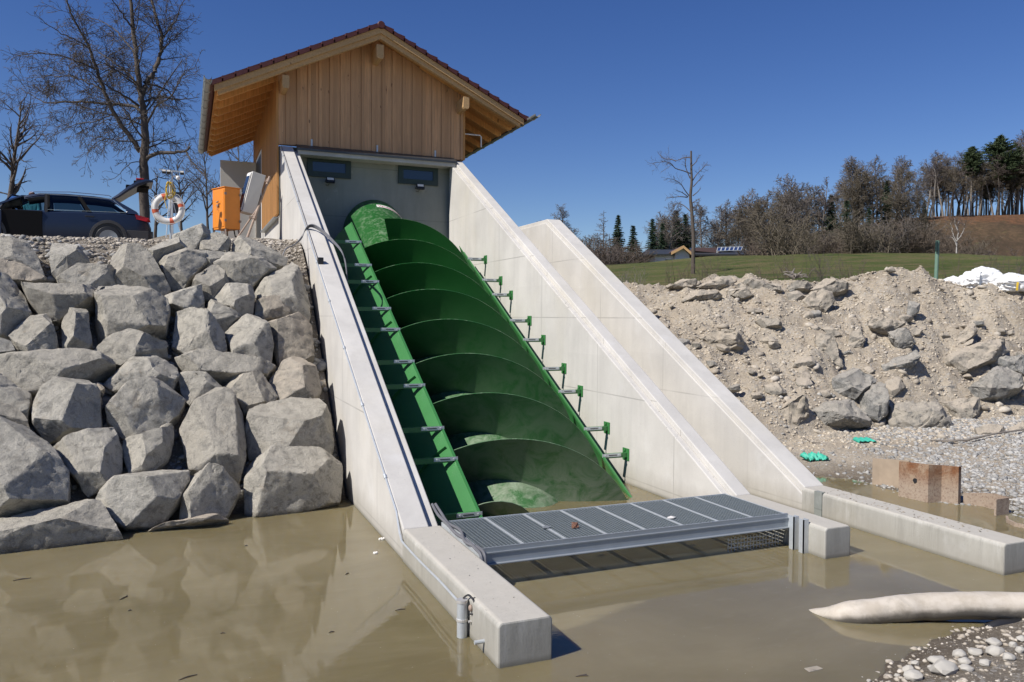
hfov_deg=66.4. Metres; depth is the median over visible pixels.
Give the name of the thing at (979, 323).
stone
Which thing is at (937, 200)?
bare tree
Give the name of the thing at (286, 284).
boulder
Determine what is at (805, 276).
dead wood
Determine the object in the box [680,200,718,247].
bare tree
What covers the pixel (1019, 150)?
pine tree
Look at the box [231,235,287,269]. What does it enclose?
boulder
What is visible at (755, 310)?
stone
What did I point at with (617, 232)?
spruce tree
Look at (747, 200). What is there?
bare tree
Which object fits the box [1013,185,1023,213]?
bare tree
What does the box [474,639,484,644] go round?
pipe stub
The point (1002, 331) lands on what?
stone
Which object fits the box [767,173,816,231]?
bare tree
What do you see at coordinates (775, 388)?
stone
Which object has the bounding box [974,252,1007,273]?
shrub
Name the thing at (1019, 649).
cobble
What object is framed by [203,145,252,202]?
bare tree
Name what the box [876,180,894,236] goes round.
spruce tree
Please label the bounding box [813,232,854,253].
bush
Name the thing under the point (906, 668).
cobble
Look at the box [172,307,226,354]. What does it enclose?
boulder
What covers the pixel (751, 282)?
boulder
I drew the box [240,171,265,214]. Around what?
meter cabinet
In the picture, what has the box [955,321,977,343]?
boulder
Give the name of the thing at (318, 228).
cable bundle
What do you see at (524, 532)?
grating walkway
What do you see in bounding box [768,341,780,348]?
stone
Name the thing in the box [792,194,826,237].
bare tree
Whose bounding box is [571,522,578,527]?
dry leaf
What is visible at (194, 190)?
bare tree
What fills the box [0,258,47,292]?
boulder
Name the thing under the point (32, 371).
boulder
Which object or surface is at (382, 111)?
turbine house
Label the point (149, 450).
boulder
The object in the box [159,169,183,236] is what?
light mast
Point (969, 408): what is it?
boulder
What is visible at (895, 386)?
stone
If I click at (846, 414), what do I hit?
boulder
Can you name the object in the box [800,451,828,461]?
plastic scrap
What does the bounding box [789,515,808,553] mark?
guide rail
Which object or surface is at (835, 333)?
stone
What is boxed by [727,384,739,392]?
stone
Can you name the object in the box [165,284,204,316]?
boulder
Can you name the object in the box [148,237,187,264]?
boulder
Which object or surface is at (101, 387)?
stone
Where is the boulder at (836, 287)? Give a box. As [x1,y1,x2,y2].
[806,278,851,296]
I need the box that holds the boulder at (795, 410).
[779,394,809,424]
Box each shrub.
[621,266,648,282]
[664,254,693,282]
[689,253,729,279]
[745,264,771,278]
[768,252,803,278]
[798,234,842,281]
[838,258,865,277]
[938,253,964,277]
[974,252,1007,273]
[997,257,1023,274]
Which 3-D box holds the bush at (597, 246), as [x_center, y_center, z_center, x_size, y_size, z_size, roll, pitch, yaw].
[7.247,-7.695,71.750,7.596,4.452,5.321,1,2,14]
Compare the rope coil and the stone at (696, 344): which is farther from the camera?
the stone at (696, 344)
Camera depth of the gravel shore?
6.22 m
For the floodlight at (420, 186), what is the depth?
21.45 m
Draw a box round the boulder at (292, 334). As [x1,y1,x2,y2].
[268,311,313,369]
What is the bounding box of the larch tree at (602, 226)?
[593,212,616,250]
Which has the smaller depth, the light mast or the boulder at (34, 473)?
the boulder at (34, 473)
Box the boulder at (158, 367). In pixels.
[103,355,179,393]
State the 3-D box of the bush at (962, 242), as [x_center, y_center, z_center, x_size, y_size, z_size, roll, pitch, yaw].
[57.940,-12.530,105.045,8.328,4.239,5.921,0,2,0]
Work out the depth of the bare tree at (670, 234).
88.57 m
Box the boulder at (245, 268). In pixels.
[212,252,276,289]
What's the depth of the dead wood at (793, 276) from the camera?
21.28 m
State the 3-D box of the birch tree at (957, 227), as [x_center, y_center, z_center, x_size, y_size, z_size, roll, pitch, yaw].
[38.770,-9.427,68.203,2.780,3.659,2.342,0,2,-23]
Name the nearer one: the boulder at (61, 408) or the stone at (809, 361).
the boulder at (61, 408)
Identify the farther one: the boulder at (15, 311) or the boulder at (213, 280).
the boulder at (213, 280)
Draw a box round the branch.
[930,429,1023,441]
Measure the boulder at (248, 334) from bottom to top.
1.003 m
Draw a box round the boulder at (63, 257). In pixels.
[49,243,89,278]
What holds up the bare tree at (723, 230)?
on the ground at (994, 227)
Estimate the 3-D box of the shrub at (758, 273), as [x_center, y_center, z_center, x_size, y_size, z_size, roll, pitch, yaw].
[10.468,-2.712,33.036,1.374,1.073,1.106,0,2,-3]
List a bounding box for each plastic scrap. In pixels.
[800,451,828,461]
[853,437,876,442]
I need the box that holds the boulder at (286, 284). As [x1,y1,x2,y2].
[254,262,310,320]
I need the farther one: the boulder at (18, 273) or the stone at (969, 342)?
the stone at (969, 342)
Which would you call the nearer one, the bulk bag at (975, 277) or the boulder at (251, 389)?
the boulder at (251, 389)
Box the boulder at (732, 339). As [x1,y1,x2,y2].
[699,329,743,350]
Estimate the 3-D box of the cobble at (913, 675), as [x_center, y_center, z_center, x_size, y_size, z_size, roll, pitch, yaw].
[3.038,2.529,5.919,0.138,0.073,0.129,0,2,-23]
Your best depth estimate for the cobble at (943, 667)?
5.91 m
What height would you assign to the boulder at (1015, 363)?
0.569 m
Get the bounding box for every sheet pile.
[872,458,910,487]
[898,461,960,503]
[963,493,1008,515]
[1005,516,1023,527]
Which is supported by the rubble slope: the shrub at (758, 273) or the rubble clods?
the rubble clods
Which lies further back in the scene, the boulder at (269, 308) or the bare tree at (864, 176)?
the bare tree at (864, 176)
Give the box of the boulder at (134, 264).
[110,243,170,295]
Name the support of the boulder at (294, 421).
on the embankment ground at (77, 494)
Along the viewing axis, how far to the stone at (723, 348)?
18.12 m
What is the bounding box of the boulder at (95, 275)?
[56,263,115,288]
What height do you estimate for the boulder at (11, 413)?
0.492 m
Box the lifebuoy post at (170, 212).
[169,179,171,238]
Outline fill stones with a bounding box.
[1,234,336,498]
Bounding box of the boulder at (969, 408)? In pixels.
[942,397,980,418]
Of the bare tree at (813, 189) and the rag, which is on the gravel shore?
the rag
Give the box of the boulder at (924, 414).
[886,401,952,427]
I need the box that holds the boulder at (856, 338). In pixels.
[848,325,865,347]
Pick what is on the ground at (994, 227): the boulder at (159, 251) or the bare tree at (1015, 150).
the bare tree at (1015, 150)
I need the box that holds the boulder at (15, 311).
[0,272,31,339]
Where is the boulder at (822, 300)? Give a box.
[801,289,834,312]
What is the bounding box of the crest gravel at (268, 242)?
[0,233,312,311]
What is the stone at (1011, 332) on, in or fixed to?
on the rubble slope
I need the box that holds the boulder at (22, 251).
[0,236,44,275]
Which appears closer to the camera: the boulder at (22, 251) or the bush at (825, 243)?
the boulder at (22, 251)
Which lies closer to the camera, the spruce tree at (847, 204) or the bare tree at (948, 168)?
the spruce tree at (847, 204)
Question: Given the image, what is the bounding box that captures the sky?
[0,0,1023,252]
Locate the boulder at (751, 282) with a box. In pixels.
[737,277,782,292]
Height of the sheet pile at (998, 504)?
0.738 m
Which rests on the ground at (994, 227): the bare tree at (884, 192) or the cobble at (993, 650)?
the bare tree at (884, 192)
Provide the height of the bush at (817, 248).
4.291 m
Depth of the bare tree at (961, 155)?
130.30 m
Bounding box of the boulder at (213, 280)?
[192,264,229,303]
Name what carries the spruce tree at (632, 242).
on the ground at (994, 227)
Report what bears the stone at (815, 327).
on the rubble slope
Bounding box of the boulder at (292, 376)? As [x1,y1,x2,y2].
[269,356,321,399]
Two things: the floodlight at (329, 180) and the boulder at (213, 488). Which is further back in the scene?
the floodlight at (329, 180)
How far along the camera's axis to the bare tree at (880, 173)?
117.11 m
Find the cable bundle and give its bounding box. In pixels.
[283,224,347,282]
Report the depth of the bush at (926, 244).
63.38 m
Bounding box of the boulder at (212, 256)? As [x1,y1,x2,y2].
[200,249,231,268]
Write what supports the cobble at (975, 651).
on the gravel shore
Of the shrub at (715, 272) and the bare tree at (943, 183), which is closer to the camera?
the shrub at (715, 272)
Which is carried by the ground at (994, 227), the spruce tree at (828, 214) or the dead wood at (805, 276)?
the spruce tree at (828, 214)
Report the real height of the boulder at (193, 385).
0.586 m
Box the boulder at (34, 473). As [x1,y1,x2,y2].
[0,416,71,517]
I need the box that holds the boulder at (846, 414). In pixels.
[812,399,871,429]
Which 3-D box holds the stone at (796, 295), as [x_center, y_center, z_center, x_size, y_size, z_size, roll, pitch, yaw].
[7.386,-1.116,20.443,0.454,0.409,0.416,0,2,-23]
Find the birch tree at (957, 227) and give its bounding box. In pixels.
[943,213,974,253]
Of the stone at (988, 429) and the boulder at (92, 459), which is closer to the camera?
the boulder at (92, 459)
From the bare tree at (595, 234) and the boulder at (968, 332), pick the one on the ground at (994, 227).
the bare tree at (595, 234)
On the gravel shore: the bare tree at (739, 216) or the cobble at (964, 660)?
the cobble at (964, 660)
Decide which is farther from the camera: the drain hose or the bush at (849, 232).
the bush at (849, 232)
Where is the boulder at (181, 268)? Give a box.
[159,247,206,291]
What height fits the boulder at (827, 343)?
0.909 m
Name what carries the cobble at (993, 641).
on the gravel shore
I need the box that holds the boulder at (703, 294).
[681,289,721,301]
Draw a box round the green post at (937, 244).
[934,241,939,278]
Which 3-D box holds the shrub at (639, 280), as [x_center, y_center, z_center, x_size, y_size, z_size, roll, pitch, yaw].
[4.794,-2.233,30.082,1.294,1.336,1.844,1,2,7]
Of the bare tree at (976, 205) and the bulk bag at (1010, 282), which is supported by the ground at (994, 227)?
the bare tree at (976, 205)
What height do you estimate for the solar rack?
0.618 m
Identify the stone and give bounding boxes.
[95,382,104,396]
[95,470,189,531]
[160,423,173,428]
[679,338,689,344]
[691,342,700,347]
[706,361,716,366]
[716,344,730,352]
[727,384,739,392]
[747,308,762,313]
[747,368,755,374]
[750,391,762,398]
[754,318,781,328]
[760,336,778,343]
[763,382,786,395]
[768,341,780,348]
[772,368,779,373]
[786,280,811,292]
[787,290,805,300]
[793,356,815,367]
[795,376,812,388]
[797,372,811,378]
[803,311,813,318]
[804,666,822,671]
[810,325,820,329]
[811,310,820,317]
[820,390,831,397]
[821,327,841,336]
[843,350,852,354]
[863,366,875,373]
[885,376,905,395]
[886,266,895,272]
[899,315,913,321]
[906,300,919,316]
[909,327,923,336]
[958,323,966,328]
[961,339,973,345]
[963,374,971,378]
[973,321,983,326]
[974,424,1004,434]
[995,328,1006,334]
[1007,329,1014,335]
[1007,421,1023,431]
[1014,351,1023,355]
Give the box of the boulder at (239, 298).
[215,283,254,315]
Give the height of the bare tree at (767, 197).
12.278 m
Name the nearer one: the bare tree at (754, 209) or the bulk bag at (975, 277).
the bulk bag at (975, 277)
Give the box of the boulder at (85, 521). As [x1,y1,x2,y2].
[0,499,122,553]
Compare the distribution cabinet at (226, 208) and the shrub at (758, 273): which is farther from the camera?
the shrub at (758, 273)
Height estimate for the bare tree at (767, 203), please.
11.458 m
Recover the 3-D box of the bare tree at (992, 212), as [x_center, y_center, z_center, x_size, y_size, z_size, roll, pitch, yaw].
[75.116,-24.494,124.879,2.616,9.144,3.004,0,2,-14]
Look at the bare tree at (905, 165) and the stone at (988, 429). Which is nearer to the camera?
the stone at (988, 429)
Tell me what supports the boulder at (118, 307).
on the embankment ground at (77, 494)
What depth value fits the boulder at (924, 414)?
16.54 m
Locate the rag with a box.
[985,618,1021,626]
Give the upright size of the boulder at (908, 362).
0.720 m
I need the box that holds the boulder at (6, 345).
[0,338,15,353]
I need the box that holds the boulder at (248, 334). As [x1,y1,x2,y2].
[225,314,273,362]
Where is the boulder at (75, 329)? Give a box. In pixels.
[61,307,92,349]
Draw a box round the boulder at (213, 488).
[179,462,240,519]
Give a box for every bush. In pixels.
[579,234,627,264]
[584,234,647,264]
[595,240,645,262]
[614,243,657,263]
[732,231,788,255]
[734,202,849,255]
[750,222,837,253]
[782,229,852,253]
[792,227,844,250]
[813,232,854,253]
[817,205,922,253]
[817,217,886,253]
[841,221,907,250]
[858,213,955,252]
[873,215,934,250]
[883,218,966,253]
[894,228,985,253]
[917,233,957,253]
[925,233,979,254]
[935,231,973,250]
[950,233,1008,254]
[961,247,1018,255]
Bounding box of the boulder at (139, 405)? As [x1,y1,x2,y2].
[105,376,185,439]
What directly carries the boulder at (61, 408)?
on the embankment ground at (77, 494)
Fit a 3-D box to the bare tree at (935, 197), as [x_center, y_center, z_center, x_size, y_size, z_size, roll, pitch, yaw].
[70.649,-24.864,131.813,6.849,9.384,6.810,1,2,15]
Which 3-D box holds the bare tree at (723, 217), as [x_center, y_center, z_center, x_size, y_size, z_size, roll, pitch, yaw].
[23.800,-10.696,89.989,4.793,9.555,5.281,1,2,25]
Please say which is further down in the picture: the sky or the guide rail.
the guide rail
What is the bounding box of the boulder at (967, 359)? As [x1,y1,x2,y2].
[944,337,1008,373]
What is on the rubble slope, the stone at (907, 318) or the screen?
the stone at (907, 318)
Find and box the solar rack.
[716,246,742,252]
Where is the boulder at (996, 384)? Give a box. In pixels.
[968,366,1023,401]
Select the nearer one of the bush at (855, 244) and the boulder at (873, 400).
the boulder at (873, 400)
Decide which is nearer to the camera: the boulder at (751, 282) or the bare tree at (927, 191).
the boulder at (751, 282)
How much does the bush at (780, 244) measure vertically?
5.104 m
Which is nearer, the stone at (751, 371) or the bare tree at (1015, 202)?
the stone at (751, 371)
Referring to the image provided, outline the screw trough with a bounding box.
[333,222,631,521]
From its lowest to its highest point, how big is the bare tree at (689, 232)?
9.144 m
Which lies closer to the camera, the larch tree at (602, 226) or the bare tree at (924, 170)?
the larch tree at (602, 226)
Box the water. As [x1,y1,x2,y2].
[0,475,1023,681]
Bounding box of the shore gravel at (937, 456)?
[759,382,1023,517]
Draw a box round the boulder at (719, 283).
[696,276,733,289]
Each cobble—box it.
[902,665,914,671]
[903,669,922,681]
[911,660,918,664]
[927,656,944,663]
[929,658,958,675]
[952,649,966,657]
[958,657,970,664]
[960,664,973,671]
[967,647,983,655]
[979,659,990,666]
[985,645,1004,656]
[986,637,1001,645]
[1002,652,1015,660]
[1009,642,1017,646]
[1015,646,1023,653]
[1016,635,1023,641]
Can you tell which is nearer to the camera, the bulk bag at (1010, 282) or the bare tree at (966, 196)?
the bulk bag at (1010, 282)
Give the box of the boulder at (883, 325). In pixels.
[867,317,906,334]
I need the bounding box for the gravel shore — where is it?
[871,620,1023,681]
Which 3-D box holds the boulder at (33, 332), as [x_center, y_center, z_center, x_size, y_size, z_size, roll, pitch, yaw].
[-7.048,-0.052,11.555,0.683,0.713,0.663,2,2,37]
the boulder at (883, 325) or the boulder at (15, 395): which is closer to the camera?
the boulder at (15, 395)
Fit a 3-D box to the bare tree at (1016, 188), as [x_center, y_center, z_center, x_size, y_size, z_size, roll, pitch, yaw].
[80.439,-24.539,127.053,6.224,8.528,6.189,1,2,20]
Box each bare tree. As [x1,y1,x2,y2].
[0,0,216,224]
[0,82,49,197]
[148,166,174,237]
[160,147,204,230]
[178,138,219,228]
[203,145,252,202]
[550,204,573,232]
[564,220,580,235]
[578,233,602,249]
[643,214,672,248]
[645,147,710,273]
[656,201,690,249]
[665,217,714,249]
[669,217,703,248]
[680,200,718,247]
[701,206,734,247]
[707,210,740,247]
[711,199,741,246]
[711,205,755,248]
[722,217,741,246]
[729,189,766,240]
[729,197,767,245]
[733,201,748,244]
[733,202,768,248]
[736,195,766,249]
[743,200,774,248]
[750,187,806,239]
[761,190,779,226]
[764,191,813,235]
[766,179,815,238]
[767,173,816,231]
[771,190,817,234]
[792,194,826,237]
[799,183,826,227]
[802,191,847,242]
[813,176,840,237]
[822,188,844,216]
[831,175,850,220]
[832,160,881,222]
[833,171,881,229]
[834,156,871,214]
[834,157,875,226]
[834,168,879,231]
[861,175,892,226]
[864,177,899,225]
[865,154,889,228]
[871,167,919,231]
[873,164,886,203]
[881,157,918,211]
[886,192,928,236]
[889,155,916,219]
[890,155,907,185]
[896,175,924,211]
[897,201,944,236]
[905,169,929,213]
[906,192,931,231]
[914,166,950,216]
[919,151,945,213]
[920,166,951,216]
[920,170,958,215]
[926,166,962,215]
[927,159,945,215]
[929,150,946,217]
[931,152,950,216]
[938,162,981,217]
[939,169,973,214]
[940,154,963,215]
[942,156,971,215]
[952,151,970,214]
[956,162,964,215]
[958,178,978,214]
[961,171,970,214]
[962,177,985,214]
[964,156,986,214]
[965,161,996,214]
[973,171,1011,214]
[978,159,995,214]
[987,154,1010,214]
[991,174,1012,213]
[994,163,1023,214]
[1001,151,1007,214]
[1004,188,1023,214]
[1007,197,1010,214]
[1008,139,1023,213]
[1010,139,1022,214]
[1012,134,1023,213]
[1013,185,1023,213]
[1017,130,1023,144]
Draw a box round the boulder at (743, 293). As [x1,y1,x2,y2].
[726,287,753,300]
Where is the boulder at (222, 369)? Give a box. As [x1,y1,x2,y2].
[174,348,275,386]
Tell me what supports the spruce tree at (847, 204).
on the ground at (994, 227)
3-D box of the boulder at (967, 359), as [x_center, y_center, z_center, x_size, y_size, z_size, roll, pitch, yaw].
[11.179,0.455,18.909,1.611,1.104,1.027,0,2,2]
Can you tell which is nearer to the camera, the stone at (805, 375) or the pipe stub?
the pipe stub
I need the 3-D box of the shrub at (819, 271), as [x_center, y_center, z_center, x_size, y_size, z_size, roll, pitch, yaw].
[11.500,-2.766,29.149,1.757,2.590,2.249,0,2,-12]
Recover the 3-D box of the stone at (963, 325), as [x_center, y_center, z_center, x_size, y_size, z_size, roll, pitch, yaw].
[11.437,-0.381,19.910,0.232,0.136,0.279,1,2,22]
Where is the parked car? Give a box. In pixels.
[0,178,152,239]
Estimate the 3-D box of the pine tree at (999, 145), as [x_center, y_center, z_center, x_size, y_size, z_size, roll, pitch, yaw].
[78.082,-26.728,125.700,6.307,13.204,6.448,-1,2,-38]
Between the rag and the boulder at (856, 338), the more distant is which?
the boulder at (856, 338)
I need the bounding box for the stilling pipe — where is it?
[456,594,474,638]
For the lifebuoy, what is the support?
hanging from the lifebuoy post at (170, 212)
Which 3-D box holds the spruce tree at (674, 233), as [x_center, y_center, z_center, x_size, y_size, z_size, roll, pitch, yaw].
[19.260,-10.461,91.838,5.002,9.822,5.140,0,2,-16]
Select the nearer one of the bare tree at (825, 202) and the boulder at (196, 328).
the boulder at (196, 328)
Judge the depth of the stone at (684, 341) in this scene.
18.25 m
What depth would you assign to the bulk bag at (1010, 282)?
21.07 m
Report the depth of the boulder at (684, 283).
20.99 m
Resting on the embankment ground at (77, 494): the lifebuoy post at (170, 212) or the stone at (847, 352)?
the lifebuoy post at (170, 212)
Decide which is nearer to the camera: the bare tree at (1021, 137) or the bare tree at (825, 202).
the bare tree at (825, 202)
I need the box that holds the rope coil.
[164,181,175,207]
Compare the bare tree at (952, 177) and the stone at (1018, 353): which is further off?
the bare tree at (952, 177)
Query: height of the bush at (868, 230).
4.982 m
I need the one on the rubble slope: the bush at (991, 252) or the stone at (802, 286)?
the stone at (802, 286)
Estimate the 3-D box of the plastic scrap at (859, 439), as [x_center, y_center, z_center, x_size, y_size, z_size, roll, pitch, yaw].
[6.930,1.952,15.379,0.414,0.114,0.154,0,2,-2]
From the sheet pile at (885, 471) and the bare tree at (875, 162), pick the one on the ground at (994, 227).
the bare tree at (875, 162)
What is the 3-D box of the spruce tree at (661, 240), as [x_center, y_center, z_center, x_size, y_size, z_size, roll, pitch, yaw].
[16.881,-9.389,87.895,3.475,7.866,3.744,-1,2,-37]
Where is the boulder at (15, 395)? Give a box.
[0,373,32,421]
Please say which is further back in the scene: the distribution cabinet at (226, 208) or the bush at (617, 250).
the bush at (617, 250)
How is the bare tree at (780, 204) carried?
on the ground at (994, 227)
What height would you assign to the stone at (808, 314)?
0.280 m
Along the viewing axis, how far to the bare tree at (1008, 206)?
129.44 m
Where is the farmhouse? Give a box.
[641,245,766,261]
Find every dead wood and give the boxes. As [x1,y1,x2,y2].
[783,268,806,279]
[785,267,815,277]
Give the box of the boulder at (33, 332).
[8,314,58,350]
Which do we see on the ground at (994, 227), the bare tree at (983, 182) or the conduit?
the bare tree at (983, 182)
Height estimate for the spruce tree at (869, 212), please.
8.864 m
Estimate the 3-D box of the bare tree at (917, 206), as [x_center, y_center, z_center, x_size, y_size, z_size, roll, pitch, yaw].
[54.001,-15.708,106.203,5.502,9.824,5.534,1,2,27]
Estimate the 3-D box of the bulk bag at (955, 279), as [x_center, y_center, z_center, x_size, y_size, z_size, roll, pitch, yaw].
[12.623,-1.693,22.407,0.416,0.358,1.124,0,2,-1]
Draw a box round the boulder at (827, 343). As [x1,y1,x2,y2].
[815,332,843,369]
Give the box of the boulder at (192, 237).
[172,223,210,249]
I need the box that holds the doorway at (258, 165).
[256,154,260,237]
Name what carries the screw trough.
attached to the channel wall at (672, 454)
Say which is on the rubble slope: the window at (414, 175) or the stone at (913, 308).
the stone at (913, 308)
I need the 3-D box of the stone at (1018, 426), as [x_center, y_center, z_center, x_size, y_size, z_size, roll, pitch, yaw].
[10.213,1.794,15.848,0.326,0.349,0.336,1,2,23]
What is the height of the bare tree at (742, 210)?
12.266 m
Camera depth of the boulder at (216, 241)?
14.47 m
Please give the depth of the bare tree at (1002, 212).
132.34 m
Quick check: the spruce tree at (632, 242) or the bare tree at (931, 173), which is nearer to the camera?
the spruce tree at (632, 242)
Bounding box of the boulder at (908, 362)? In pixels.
[881,349,920,371]
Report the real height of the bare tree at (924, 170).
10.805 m
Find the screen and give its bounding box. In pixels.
[727,532,778,550]
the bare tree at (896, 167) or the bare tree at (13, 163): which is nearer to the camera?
the bare tree at (13, 163)
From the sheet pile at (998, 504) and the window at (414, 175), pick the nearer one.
the sheet pile at (998, 504)
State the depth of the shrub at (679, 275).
33.71 m
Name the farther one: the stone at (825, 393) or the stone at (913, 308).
the stone at (913, 308)
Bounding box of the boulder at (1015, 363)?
[989,354,1023,375]
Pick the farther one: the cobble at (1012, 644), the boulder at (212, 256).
the boulder at (212, 256)
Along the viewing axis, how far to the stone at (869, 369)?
17.94 m
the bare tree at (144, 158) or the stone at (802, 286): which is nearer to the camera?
the stone at (802, 286)
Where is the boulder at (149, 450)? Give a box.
[122,426,173,472]
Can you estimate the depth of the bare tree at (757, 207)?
89.99 m
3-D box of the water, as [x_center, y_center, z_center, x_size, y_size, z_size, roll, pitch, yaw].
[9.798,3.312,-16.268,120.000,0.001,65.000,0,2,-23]
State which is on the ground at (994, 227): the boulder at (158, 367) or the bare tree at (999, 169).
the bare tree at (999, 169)
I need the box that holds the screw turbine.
[343,200,626,516]
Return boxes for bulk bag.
[944,276,962,284]
[958,266,1004,288]
[996,272,1023,291]
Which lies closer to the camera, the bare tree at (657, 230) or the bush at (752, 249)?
the bush at (752, 249)
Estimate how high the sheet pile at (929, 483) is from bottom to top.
1.079 m
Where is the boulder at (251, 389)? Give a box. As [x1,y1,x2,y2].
[224,369,277,416]
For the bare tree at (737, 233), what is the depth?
87.75 m
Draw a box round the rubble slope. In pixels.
[623,266,1023,510]
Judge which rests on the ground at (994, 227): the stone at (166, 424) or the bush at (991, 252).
the bush at (991, 252)
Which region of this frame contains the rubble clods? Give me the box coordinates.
[623,265,1023,451]
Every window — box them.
[307,158,350,178]
[398,165,437,185]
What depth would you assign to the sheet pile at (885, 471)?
12.99 m
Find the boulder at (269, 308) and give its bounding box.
[254,295,290,320]
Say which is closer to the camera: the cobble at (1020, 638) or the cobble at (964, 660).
the cobble at (964, 660)
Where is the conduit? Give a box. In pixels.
[280,146,456,599]
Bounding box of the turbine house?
[198,21,540,239]
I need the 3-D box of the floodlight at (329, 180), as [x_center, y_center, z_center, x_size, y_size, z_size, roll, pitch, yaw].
[-4.777,-4.183,20.568,0.259,0.214,0.180,0,2,-23]
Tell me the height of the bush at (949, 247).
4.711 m
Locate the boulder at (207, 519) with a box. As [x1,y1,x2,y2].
[148,513,228,531]
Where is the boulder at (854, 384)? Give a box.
[831,368,876,400]
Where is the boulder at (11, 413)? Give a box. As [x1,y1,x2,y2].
[0,402,29,428]
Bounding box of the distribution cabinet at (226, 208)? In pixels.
[211,186,240,236]
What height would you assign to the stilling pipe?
0.978 m
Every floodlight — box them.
[325,177,334,185]
[415,184,424,191]
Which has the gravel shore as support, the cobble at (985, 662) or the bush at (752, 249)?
the cobble at (985, 662)
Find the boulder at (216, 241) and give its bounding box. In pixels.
[198,232,230,250]
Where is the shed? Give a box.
[690,248,718,256]
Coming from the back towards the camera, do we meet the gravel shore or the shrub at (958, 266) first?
the shrub at (958, 266)
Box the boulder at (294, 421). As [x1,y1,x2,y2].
[245,397,333,461]
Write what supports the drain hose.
on the gravel shore
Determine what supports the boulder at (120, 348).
on the embankment ground at (77, 494)
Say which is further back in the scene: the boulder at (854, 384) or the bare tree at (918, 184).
the bare tree at (918, 184)
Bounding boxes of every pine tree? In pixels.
[956,146,988,215]
[978,180,997,214]
[980,134,1023,214]
[1006,146,1023,214]
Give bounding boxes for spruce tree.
[609,215,629,252]
[624,225,641,254]
[643,219,660,251]
[658,223,669,249]
[666,212,684,249]
[677,214,695,249]
[818,195,840,239]
[838,201,851,237]
[864,208,873,240]
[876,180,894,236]
[920,203,931,233]
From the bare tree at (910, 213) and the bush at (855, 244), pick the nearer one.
the bush at (855, 244)
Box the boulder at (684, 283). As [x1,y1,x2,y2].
[665,278,697,289]
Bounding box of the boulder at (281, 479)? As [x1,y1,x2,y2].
[243,445,342,516]
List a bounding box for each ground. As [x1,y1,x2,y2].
[13,233,345,528]
[605,214,1023,285]
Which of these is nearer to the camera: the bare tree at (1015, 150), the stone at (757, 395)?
the stone at (757, 395)
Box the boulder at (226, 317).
[207,299,241,331]
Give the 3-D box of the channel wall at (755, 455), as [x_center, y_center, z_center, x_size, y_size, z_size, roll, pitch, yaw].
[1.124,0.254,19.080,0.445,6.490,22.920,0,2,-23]
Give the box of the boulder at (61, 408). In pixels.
[30,376,102,443]
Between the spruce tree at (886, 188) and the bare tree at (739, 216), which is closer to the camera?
the bare tree at (739, 216)
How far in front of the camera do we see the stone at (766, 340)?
18.58 m
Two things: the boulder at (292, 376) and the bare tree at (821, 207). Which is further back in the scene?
the bare tree at (821, 207)
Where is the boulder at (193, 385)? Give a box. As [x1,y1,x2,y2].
[179,371,221,405]
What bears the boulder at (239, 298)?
on the embankment ground at (77, 494)
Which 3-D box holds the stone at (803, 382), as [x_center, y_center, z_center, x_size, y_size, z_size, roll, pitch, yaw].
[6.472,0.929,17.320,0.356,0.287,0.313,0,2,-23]
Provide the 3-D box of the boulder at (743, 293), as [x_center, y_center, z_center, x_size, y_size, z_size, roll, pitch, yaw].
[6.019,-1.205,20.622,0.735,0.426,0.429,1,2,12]
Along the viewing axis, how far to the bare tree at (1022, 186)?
130.74 m
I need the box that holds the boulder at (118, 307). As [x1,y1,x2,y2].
[94,284,170,343]
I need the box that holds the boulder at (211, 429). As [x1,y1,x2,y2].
[179,387,246,483]
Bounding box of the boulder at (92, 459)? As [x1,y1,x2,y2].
[53,427,122,497]
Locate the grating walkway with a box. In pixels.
[441,493,791,564]
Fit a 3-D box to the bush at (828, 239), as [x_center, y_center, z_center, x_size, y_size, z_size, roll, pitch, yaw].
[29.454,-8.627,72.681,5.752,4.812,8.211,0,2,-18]
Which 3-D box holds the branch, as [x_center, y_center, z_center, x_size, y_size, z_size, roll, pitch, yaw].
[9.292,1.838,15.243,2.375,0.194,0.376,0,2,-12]
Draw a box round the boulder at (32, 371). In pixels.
[0,348,115,397]
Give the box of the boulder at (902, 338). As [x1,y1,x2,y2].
[887,328,915,349]
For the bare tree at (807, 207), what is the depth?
99.11 m
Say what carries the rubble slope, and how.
on the ground at (994, 227)
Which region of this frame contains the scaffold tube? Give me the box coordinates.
[236,176,270,237]
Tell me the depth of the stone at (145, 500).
10.02 m
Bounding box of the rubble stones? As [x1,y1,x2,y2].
[638,267,1023,447]
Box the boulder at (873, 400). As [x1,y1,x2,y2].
[858,382,889,421]
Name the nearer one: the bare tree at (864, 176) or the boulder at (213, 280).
the boulder at (213, 280)
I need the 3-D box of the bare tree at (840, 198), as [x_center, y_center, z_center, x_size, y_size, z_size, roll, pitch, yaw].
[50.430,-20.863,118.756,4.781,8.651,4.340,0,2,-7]
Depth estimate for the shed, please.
77.00 m
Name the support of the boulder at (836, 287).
on the rubble slope
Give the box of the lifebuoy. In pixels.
[151,192,184,224]
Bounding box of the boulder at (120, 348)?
[94,328,168,370]
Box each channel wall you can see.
[280,146,551,667]
[449,161,849,558]
[519,219,1023,574]
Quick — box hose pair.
[431,503,486,563]
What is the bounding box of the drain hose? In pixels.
[809,591,1023,623]
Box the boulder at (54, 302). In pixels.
[21,282,96,327]
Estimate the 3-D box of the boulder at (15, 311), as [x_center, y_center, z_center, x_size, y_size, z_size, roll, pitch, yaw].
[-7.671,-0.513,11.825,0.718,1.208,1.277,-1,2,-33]

